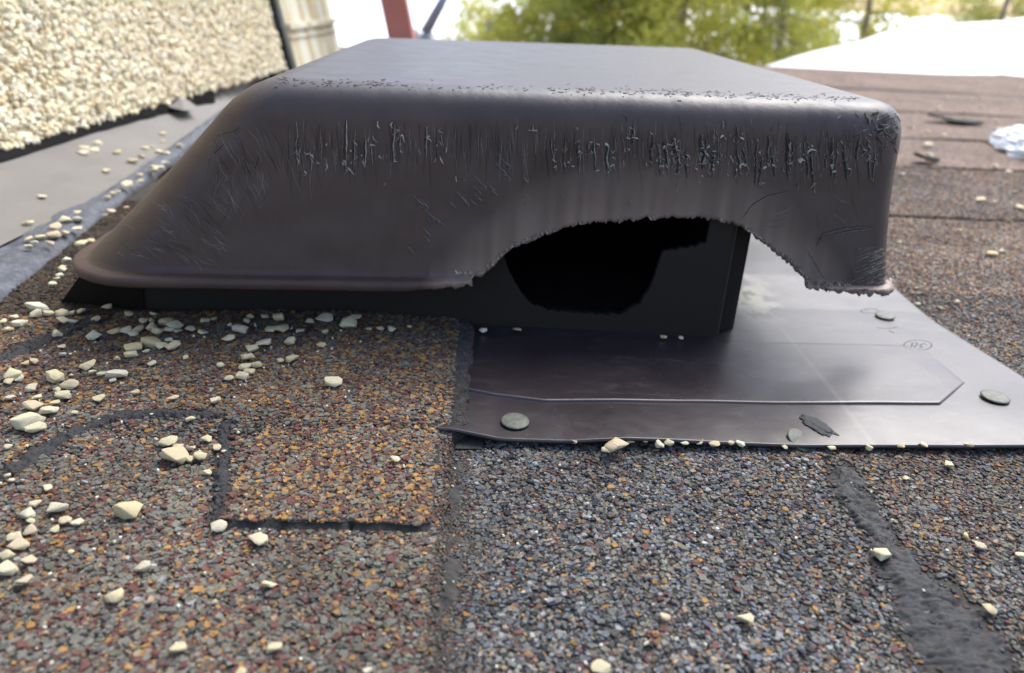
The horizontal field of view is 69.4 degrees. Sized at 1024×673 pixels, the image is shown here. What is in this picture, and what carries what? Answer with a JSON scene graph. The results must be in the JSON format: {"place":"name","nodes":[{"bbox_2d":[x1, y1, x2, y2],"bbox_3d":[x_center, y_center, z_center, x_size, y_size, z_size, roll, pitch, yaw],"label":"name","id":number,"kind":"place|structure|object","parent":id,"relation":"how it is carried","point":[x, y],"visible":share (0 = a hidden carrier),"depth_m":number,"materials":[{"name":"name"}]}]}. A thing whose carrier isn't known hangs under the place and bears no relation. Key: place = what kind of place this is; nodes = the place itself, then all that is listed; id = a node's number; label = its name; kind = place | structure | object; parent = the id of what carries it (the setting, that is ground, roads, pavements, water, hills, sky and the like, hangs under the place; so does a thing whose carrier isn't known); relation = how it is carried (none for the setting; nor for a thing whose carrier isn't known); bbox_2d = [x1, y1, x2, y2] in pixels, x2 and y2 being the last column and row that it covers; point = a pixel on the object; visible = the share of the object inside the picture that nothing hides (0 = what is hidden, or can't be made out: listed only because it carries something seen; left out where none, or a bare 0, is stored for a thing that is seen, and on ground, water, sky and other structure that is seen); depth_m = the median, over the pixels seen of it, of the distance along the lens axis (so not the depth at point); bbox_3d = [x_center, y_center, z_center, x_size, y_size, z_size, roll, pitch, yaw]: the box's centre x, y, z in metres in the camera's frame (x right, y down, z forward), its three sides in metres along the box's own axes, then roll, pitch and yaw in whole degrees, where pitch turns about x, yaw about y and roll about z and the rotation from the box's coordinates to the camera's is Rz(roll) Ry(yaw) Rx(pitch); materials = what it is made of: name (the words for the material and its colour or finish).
{"place":"outdoors","nodes":[
{"label":"outdoors","id":0,"kind":"place"},
{"bbox_2d":[128,46,925,181],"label":"roof deck","id":1,"kind":"structure","parent":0,"point":[812,73],"depth_m":2.05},
{"bbox_2d":[0,77,264,300],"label":"roof flashing","id":2,"kind":"object","parent":1,"relation":"on","point":[66,179],"visible":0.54,"depth_m":0.57,"materials":[{"name":"paint"}]},
{"bbox_2d":[46,231,60,238],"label":"stone chip","id":3,"kind":"object","parent":2,"relation":"on","point":[53,234],"visible":1,"depth_m":0.46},
{"bbox_2d":[49,222,61,228],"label":"stone chip","id":4,"kind":"object","parent":2,"relation":"on","point":[56,225],"visible":1,"depth_m":0.47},
{"bbox_2d":[57,216,71,222],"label":"stone chip","id":5,"kind":"object","parent":2,"relation":"on","point":[64,219],"visible":1,"depth_m":0.48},
{"bbox_2d":[120,180,132,186],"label":"stone chip","id":6,"kind":"object","parent":2,"relation":"on","point":[126,183],"visible":1,"depth_m":0.57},
{"bbox_2d":[169,97,197,110],"bbox_3d":[-0.372,-0.268,0.845,0.031,0.013,0.083,-1,25,-9],"label":"felt scrap","id":7,"kind":"object","parent":2,"relation":"on","point":[183,103],"visible":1,"depth_m":0.83,"materials":[{"name":"paint"}]},
{"bbox_2d":[0,0,292,160],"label":"pebbledash wall","id":8,"kind":"structure","parent":1,"relation":"on","point":[71,69],"depth_m":0.73,"materials":[{"name":"beige"}]},
{"bbox_2d":[0,181,481,672],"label":"roof shingle","id":9,"kind":"object","parent":1,"relation":"on","point":[334,595],"visible":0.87,"depth_m":0.25,"materials":[{"name":"stone"}]},
{"bbox_2d":[0,549,15,560],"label":"stone chip","id":10,"kind":"object","parent":9,"relation":"on","point":[6,554],"visible":1,"depth_m":0.21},
{"bbox_2d":[0,560,18,575],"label":"stone chip","id":11,"kind":"object","parent":9,"relation":"on","point":[8,568],"visible":1,"depth_m":0.21,"materials":[{"name":"stone"}]},
{"bbox_2d":[2,368,23,378],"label":"stone chip","id":12,"kind":"object","parent":9,"relation":"on","point":[12,373],"visible":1,"depth_m":0.31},
{"bbox_2d":[6,531,22,541],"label":"stone chip","id":13,"kind":"object","parent":9,"relation":"on","point":[11,536],"visible":1,"depth_m":0.22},
{"bbox_2d":[6,536,29,549],"bbox_3d":[-0.146,0.062,0.219,0.005,0.002,0.004,15,42,12],"label":"stone chip","id":14,"kind":"object","parent":9,"relation":"on","point":[19,543],"visible":1,"depth_m":0.22,"materials":[{"name":"stone"}]},
{"bbox_2d":[11,320,27,326],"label":"stone chip","id":15,"kind":"object","parent":9,"relation":"on","point":[18,323],"visible":1,"depth_m":0.35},
{"bbox_2d":[14,574,33,583],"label":"stone chip","id":16,"kind":"object","parent":9,"relation":"on","point":[26,579],"visible":1,"depth_m":0.20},
{"bbox_2d":[9,412,45,430],"bbox_3d":[-0.181,0.032,0.277,0.010,0.006,0.009,-2,20,1],"label":"stone chip","id":17,"kind":"object","parent":9,"relation":"on","point":[20,421],"visible":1,"depth_m":0.28,"materials":[{"name":"stone"}]},
{"bbox_2d":[19,507,35,518],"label":"stone chip","id":18,"kind":"object","parent":9,"relation":"on","point":[28,512],"visible":1,"depth_m":0.23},
{"bbox_2d":[20,555,36,563],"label":"stone chip","id":19,"kind":"object","parent":9,"relation":"on","point":[29,559],"visible":1,"depth_m":0.21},
{"bbox_2d":[22,524,36,534],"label":"stone chip","id":20,"kind":"object","parent":9,"relation":"on","point":[30,529],"visible":1,"depth_m":0.22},
{"bbox_2d":[24,383,36,391],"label":"stone chip","id":21,"kind":"object","parent":9,"relation":"on","point":[31,387],"visible":1,"depth_m":0.30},
{"bbox_2d":[22,400,43,410],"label":"stone chip","id":22,"kind":"object","parent":9,"relation":"on","point":[34,405],"visible":1,"depth_m":0.29,"materials":[{"name":"stone"}]},
{"bbox_2d":[28,500,41,506],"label":"stone chip","id":23,"kind":"object","parent":9,"relation":"on","point":[34,503],"visible":1,"depth_m":0.23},
{"bbox_2d":[24,421,46,432],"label":"stone chip","id":24,"kind":"object","parent":9,"relation":"on","point":[36,427],"visible":1,"depth_m":0.27,"materials":[{"name":"stone"}]},
{"bbox_2d":[29,309,42,316],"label":"stone chip","id":25,"kind":"object","parent":9,"relation":"on","point":[36,313],"visible":1,"depth_m":0.36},
{"bbox_2d":[24,302,49,311],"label":"stone chip","id":26,"kind":"object","parent":9,"relation":"on","point":[35,305],"visible":1,"depth_m":0.37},
{"bbox_2d":[38,406,58,413],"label":"stone chip","id":27,"kind":"object","parent":9,"relation":"on","point":[47,409],"visible":1,"depth_m":0.28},
{"bbox_2d":[46,369,64,382],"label":"stone chip","id":28,"kind":"object","parent":9,"relation":"on","point":[54,376],"visible":1,"depth_m":0.31,"materials":[{"name":"stone"}]},
{"bbox_2d":[46,502,68,511],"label":"stone chip","id":29,"kind":"object","parent":9,"relation":"on","point":[55,507],"visible":1,"depth_m":0.23,"materials":[{"name":"stone"}]},
{"bbox_2d":[55,308,68,316],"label":"stone chip","id":30,"kind":"object","parent":9,"relation":"on","point":[62,312],"visible":1,"depth_m":0.36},
{"bbox_2d":[54,390,71,398],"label":"stone chip","id":31,"kind":"object","parent":9,"relation":"on","point":[64,394],"visible":1,"depth_m":0.29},
{"bbox_2d":[58,516,71,524],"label":"stone chip","id":32,"kind":"object","parent":9,"relation":"on","point":[63,519],"visible":1,"depth_m":0.23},
{"bbox_2d":[59,379,78,389],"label":"stone chip","id":33,"kind":"object","parent":9,"relation":"on","point":[70,384],"visible":1,"depth_m":0.30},
{"bbox_2d":[69,518,83,525],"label":"stone chip","id":34,"kind":"object","parent":9,"relation":"on","point":[78,521],"visible":1,"depth_m":0.23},
{"bbox_2d":[74,240,87,245],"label":"stone chip","id":35,"kind":"object","parent":9,"relation":"on","point":[80,243],"visible":1,"depth_m":0.44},
{"bbox_2d":[79,359,95,370],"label":"stone chip","id":36,"kind":"object","parent":9,"relation":"on","point":[86,366],"visible":1,"depth_m":0.32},
{"bbox_2d":[85,330,101,339],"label":"stone chip","id":37,"kind":"object","parent":9,"relation":"on","point":[92,334],"visible":1,"depth_m":0.34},
{"bbox_2d":[92,394,105,401],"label":"stone chip","id":38,"kind":"object","parent":9,"relation":"on","point":[99,398],"visible":1,"depth_m":0.29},
{"bbox_2d":[104,587,123,602],"bbox_3d":[-0.108,0.071,0.202,0.005,0.002,0.004,-25,36,-33],"label":"stone chip","id":39,"kind":"object","parent":9,"relation":"on","point":[116,596],"visible":1,"depth_m":0.20,"materials":[{"name":"stone"}]},
{"bbox_2d":[107,327,120,333],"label":"stone chip","id":40,"kind":"object","parent":9,"relation":"on","point":[114,330],"visible":1,"depth_m":0.35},
{"bbox_2d":[105,369,127,377],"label":"stone chip","id":41,"kind":"object","parent":9,"relation":"on","point":[114,373],"visible":1,"depth_m":0.31,"materials":[{"name":"stone"}]},
{"bbox_2d":[120,326,131,333],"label":"stone chip","id":42,"kind":"object","parent":9,"relation":"on","point":[126,329],"visible":1,"depth_m":0.35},
{"bbox_2d":[113,501,142,518],"bbox_3d":[-0.122,0.055,0.235,0.008,0.004,0.007,6,17,-3],"label":"stone chip","id":43,"kind":"object","parent":9,"relation":"on","point":[127,510],"visible":1,"depth_m":0.23,"materials":[{"name":"stone"}]},
{"bbox_2d":[123,350,137,357],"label":"stone chip","id":44,"kind":"object","parent":9,"relation":"on","point":[130,354],"visible":1,"depth_m":0.33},
{"bbox_2d":[124,342,141,351],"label":"stone chip","id":45,"kind":"object","parent":9,"relation":"on","point":[133,346],"visible":1,"depth_m":0.33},
{"bbox_2d":[134,560,150,571],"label":"stone chip","id":46,"kind":"object","parent":9,"relation":"on","point":[143,566],"visible":1,"depth_m":0.21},
{"bbox_2d":[141,336,160,347],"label":"stone chip","id":47,"kind":"object","parent":9,"relation":"on","point":[149,341],"visible":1,"depth_m":0.34,"materials":[{"name":"stone"}]},
{"bbox_2d":[151,327,163,333],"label":"stone chip","id":48,"kind":"object","parent":9,"relation":"on","point":[155,330],"visible":1,"depth_m":0.35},
{"bbox_2d":[155,342,167,348],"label":"stone chip","id":49,"kind":"object","parent":9,"relation":"on","point":[159,345],"visible":1,"depth_m":0.34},
{"bbox_2d":[158,317,171,324],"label":"stone chip","id":50,"kind":"object","parent":9,"relation":"on","point":[163,321],"visible":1,"depth_m":0.36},
{"bbox_2d":[158,435,177,446],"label":"stone chip","id":51,"kind":"object","parent":9,"relation":"on","point":[170,440],"visible":1,"depth_m":0.27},
{"bbox_2d":[165,340,180,349],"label":"stone chip","id":52,"kind":"object","parent":9,"relation":"on","point":[173,344],"visible":1,"depth_m":0.34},
{"bbox_2d":[159,446,188,463],"bbox_3d":[-0.119,0.042,0.262,0.010,0.004,0.008,24,17,15],"label":"stone chip","id":53,"kind":"object","parent":9,"relation":"on","point":[179,454],"visible":1,"depth_m":0.26,"materials":[{"name":"stone"}]},
{"bbox_2d":[166,320,182,328],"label":"stone chip","id":54,"kind":"object","parent":9,"relation":"on","point":[175,324],"visible":1,"depth_m":0.35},
{"bbox_2d":[169,642,186,653],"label":"stone chip","id":55,"kind":"object","parent":9,"relation":"on","point":[178,647],"visible":1,"depth_m":0.19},
{"bbox_2d":[193,451,206,459],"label":"stone chip","id":56,"kind":"object","parent":9,"relation":"on","point":[198,455],"visible":1,"depth_m":0.26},
{"bbox_2d":[210,519,226,531],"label":"stone chip","id":57,"kind":"object","parent":9,"relation":"on","point":[219,525],"visible":1,"depth_m":0.23,"materials":[{"name":"stone"}]},
{"bbox_2d":[232,324,247,333],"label":"stone chip","id":58,"kind":"object","parent":9,"relation":"on","point":[240,328],"visible":1,"depth_m":0.35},
{"bbox_2d":[235,371,248,379],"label":"stone chip","id":59,"kind":"object","parent":9,"relation":"on","point":[241,375],"visible":1,"depth_m":0.31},
{"bbox_2d":[238,363,251,369],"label":"stone chip","id":60,"kind":"object","parent":9,"relation":"on","point":[243,366],"visible":1,"depth_m":0.32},
{"bbox_2d":[240,353,254,359],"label":"stone chip","id":61,"kind":"object","parent":9,"relation":"on","point":[247,356],"visible":1,"depth_m":0.33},
{"bbox_2d":[246,344,258,351],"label":"stone chip","id":62,"kind":"object","parent":9,"relation":"on","point":[252,348],"visible":1,"depth_m":0.33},
{"bbox_2d":[251,361,262,367],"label":"stone chip","id":63,"kind":"object","parent":9,"relation":"on","point":[256,364],"visible":1,"depth_m":0.32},
{"bbox_2d":[248,532,267,545],"bbox_3d":[-0.077,0.062,0.225,0.006,0.003,0.004,9,20,19],"label":"stone chip","id":64,"kind":"object","parent":9,"relation":"on","point":[259,538],"visible":1,"depth_m":0.22,"materials":[{"name":"stone"}]},
{"bbox_2d":[256,338,270,344],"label":"stone chip","id":65,"kind":"object","parent":9,"relation":"on","point":[267,341],"visible":1,"depth_m":0.34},
{"bbox_2d":[262,580,277,587],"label":"stone chip","id":66,"kind":"object","parent":9,"relation":"on","point":[268,583],"visible":1,"depth_m":0.21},
{"bbox_2d":[266,642,281,652],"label":"stone chip","id":67,"kind":"object","parent":9,"relation":"on","point":[273,646],"visible":1,"depth_m":0.19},
{"bbox_2d":[272,313,283,320],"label":"stone chip","id":68,"kind":"object","parent":9,"relation":"on","point":[278,316],"visible":1,"depth_m":0.36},
{"bbox_2d":[274,324,288,331],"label":"stone chip","id":69,"kind":"object","parent":9,"relation":"on","point":[283,327],"visible":1,"depth_m":0.35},
{"bbox_2d":[284,336,295,344],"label":"stone chip","id":70,"kind":"object","parent":9,"relation":"on","point":[290,340],"visible":1,"depth_m":0.34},
{"bbox_2d":[286,354,298,361],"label":"stone chip","id":71,"kind":"object","parent":9,"relation":"on","point":[290,358],"visible":1,"depth_m":0.33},
{"bbox_2d":[315,313,332,321],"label":"stone chip","id":72,"kind":"object","parent":9,"relation":"on","point":[326,317],"visible":1,"depth_m":0.36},
{"bbox_2d":[324,376,341,386],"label":"stone chip","id":73,"kind":"object","parent":9,"relation":"on","point":[333,381],"visible":1,"depth_m":0.30,"materials":[{"name":"stone"}]},
{"bbox_2d":[339,316,356,327],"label":"stone chip","id":74,"kind":"object","parent":9,"relation":"on","point":[348,321],"visible":1,"depth_m":0.36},
{"bbox_2d":[0,322,1021,671],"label":"stone grit","id":75,"kind":"object","parent":9,"relation":"on","point":[350,532],"visible":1,"depth_m":0.25,"materials":[{"name":"stone"}]},
{"bbox_2d":[274,0,339,67],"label":"cladding panel","id":76,"kind":"structure","parent":1,"relation":"on","point":[309,30],"depth_m":1.27,"materials":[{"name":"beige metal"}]},
{"bbox_2d":[380,0,414,38],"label":"post","id":77,"kind":"object","parent":1,"relation":"on","point":[397,18],"depth_m":1.42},
{"bbox_2d":[413,0,447,38],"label":"bracket","id":78,"kind":"object","parent":1,"relation":"on","point":[431,21],"visible":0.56,"depth_m":1.55,"materials":[{"name":"grey metal"}]},
{"bbox_2d":[61,38,1023,448],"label":"roof vent","id":79,"kind":"object","parent":1,"relation":"on","point":[593,222],"visible":1,"depth_m":0.34,"materials":[{"name":"plastic"}]},
{"bbox_2d":[501,413,528,429],"bbox_3d":[0.001,0.039,0.296,0.012,0.013,0.012,3,28,-3],"label":"roofing nail","id":80,"kind":"object","parent":79,"relation":"on","point":[516,421],"visible":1,"depth_m":0.29,"materials":[{"name":"metal"}]},
{"bbox_2d":[787,428,809,451],"bbox_3d":[0.115,0.042,0.296,0.012,0.007,0.010,-21,34,-40],"label":"chip","id":81,"kind":"object","parent":79,"relation":"on","point":[794,434],"visible":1,"depth_m":0.29,"materials":[{"name":"stone"}]},
{"bbox_2d":[799,414,839,436],"bbox_3d":[0.125,0.037,0.304,0.009,0.001,0.019,-11,28,-27],"label":"tar lump","id":82,"kind":"object","parent":79,"relation":"on","point":[817,425],"visible":1,"depth_m":0.30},
{"bbox_2d":[875,311,894,319],"bbox_3d":[0.208,-0.007,0.415,0.010,0.013,0.010,-1,29,-2],"label":"roofing nail","id":83,"kind":"object","parent":79,"relation":"on","point":[884,315],"visible":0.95,"depth_m":0.41,"materials":[{"name":"metal"}]},
{"bbox_2d":[980,389,1010,403],"bbox_3d":[0.215,0.032,0.333,0.012,0.013,0.012,2,27,-3],"label":"roofing nail","id":84,"kind":"object","parent":79,"relation":"on","point":[994,396],"visible":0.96,"depth_m":0.33,"materials":[{"name":"metal"}]},
{"bbox_2d":[415,295,1023,672],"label":"roof shingle","id":85,"kind":"object","parent":1,"relation":"on","point":[616,565],"visible":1,"depth_m":0.23,"materials":[{"name":"stone"}]},
{"bbox_2d":[591,659,610,672],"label":"stone chip","id":86,"kind":"object","parent":85,"relation":"on","point":[600,666],"visible":1,"depth_m":0.19,"materials":[{"name":"stone"}]},
{"bbox_2d":[604,437,628,452],"bbox_3d":[0.039,0.041,0.283,0.009,0.004,0.008,-20,25,-24],"label":"stone chip","id":87,"kind":"object","parent":85,"relation":"on","point":[614,444],"visible":1,"depth_m":0.28,"materials":[{"name":"stone"}]},
{"bbox_2d":[659,612,669,620],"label":"stone chip","id":88,"kind":"object","parent":85,"relation":"on","point":[665,616],"visible":1,"depth_m":0.21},
{"bbox_2d":[736,613,753,622],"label":"stone chip","id":89,"kind":"object","parent":85,"relation":"on","point":[747,618],"visible":1,"depth_m":0.21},
{"bbox_2d":[872,548,891,560],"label":"stone chip","id":90,"kind":"object","parent":85,"relation":"on","point":[881,554],"visible":1,"depth_m":0.23,"materials":[{"name":"stone"}]},
{"bbox_2d":[974,541,986,549],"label":"stone chip","id":91,"kind":"object","parent":85,"relation":"on","point":[980,545],"visible":1,"depth_m":0.24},
{"bbox_2d":[981,603,997,614],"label":"stone chip","id":92,"kind":"object","parent":85,"relation":"on","point":[991,609],"visible":1,"depth_m":0.22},
{"bbox_2d":[800,74,1023,96],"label":"roof shingle","id":93,"kind":"object","parent":1,"relation":"on","point":[994,84],"visible":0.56,"depth_m":1.74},
{"bbox_2d":[835,88,1023,116],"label":"roof shingle","id":94,"kind":"object","parent":1,"relation":"on","point":[953,104],"visible":0.3,"depth_m":1.44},
{"bbox_2d":[886,216,1023,299],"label":"roof shingle","id":95,"kind":"object","parent":1,"relation":"on","point":[929,257],"visible":0.57,"depth_m":0.53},
{"bbox_2d":[889,166,1023,221],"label":"roof shingle","id":96,"kind":"object","parent":1,"relation":"on","point":[949,193],"visible":0.45,"depth_m":0.71,"materials":[{"name":"asphalt"}]},
{"bbox_2d":[896,139,1023,171],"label":"roof shingle","id":97,"kind":"object","parent":1,"relation":"on","point":[970,155],"visible":0.3,"depth_m":0.91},
{"bbox_2d":[914,152,939,161],"bbox_3d":[0.476,-0.206,0.848,0.030,0.010,0.022,9,26,13],"label":"shingle flake","id":98,"kind":"object","parent":97,"relation":"on","point":[933,159],"visible":1,"depth_m":0.84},
{"bbox_2d":[988,125,1023,158],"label":"snow patch","id":99,"kind":"object","parent":97,"relation":"on","point":[1009,141],"visible":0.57,"depth_m":0.96,"materials":[{"name":"snow"}]},
{"bbox_2d":[897,112,1023,141],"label":"roof shingle","id":100,"kind":"object","parent":1,"relation":"on","point":[923,123],"visible":0.23,"depth_m":1.14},
{"bbox_2d":[928,113,983,124],"bbox_3d":[0.703,-0.344,1.171,0.084,0.009,0.048,8,25,10],"label":"shingle flake","id":101,"kind":"object","parent":100,"relation":"on","point":[963,121],"visible":1,"depth_m":1.16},
{"bbox_2d":[328,0,1011,64],"bbox_3d":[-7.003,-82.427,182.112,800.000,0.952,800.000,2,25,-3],"label":"ground","id":102,"kind":"structure","parent":0,"point":[360,21],"depth_m":76.50,"materials":[{"name":"white"}]},
{"bbox_2d":[435,16,532,41],"bbox_3d":[-0.240,-1.513,7.098,2.561,2.908,2.475,-19,33,-38],"label":"bush","id":103,"kind":"object","parent":102,"relation":"on","point":[498,35],"visible":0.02,"depth_m":6.48,"materials":[{"name":"green plant"}]},
{"bbox_2d":[440,0,665,42],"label":"conifer","id":104,"kind":"object","parent":102,"relation":"on","point":[512,13],"visible":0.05,"depth_m":7.60,"materials":[{"name":"green plant"}]},
{"bbox_2d":[506,0,703,51],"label":"conifer","id":105,"kind":"object","parent":102,"relation":"on","point":[589,34],"visible":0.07,"depth_m":6.55,"materials":[{"name":"green plant"}]},
{"bbox_2d":[585,0,772,65],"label":"conifer","id":106,"kind":"object","parent":102,"relation":"on","point":[668,33],"visible":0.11,"depth_m":5.80,"materials":[{"name":"green plant"}]},
{"bbox_2d":[656,0,862,65],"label":"conifer","id":107,"kind":"object","parent":102,"relation":"on","point":[819,21],"visible":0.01,"depth_m":7.05,"materials":[{"name":"green plant"}]},
{"bbox_2d":[702,0,841,65],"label":"conifer","id":108,"kind":"object","parent":102,"relation":"on","point":[785,22],"visible":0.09,"depth_m":5.73,"materials":[{"name":"green plant"}]},
{"bbox_2d":[784,0,943,50],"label":"conifer","id":109,"kind":"object","parent":102,"relation":"on","point":[866,27],"visible":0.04,"depth_m":7.50,"materials":[{"name":"green plant"}]},
{"bbox_2d":[767,17,1023,75],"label":"snow bank","id":110,"kind":"structure","parent":102,"relation":"on","point":[984,48],"depth_m":3.54,"materials":[{"name":"white"}]},
{"bbox_2d":[926,0,1023,25],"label":"conifer","id":111,"kind":"object","parent":102,"relation":"on","point":[987,17],"visible":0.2,"depth_m":12.05,"materials":[{"name":"green plant"}]},
{"bbox_2d":[700,0,1023,18],"label":"sky","id":112,"kind":"structure","parent":0,"point":[922,9],"materials":[{"name":"white"}]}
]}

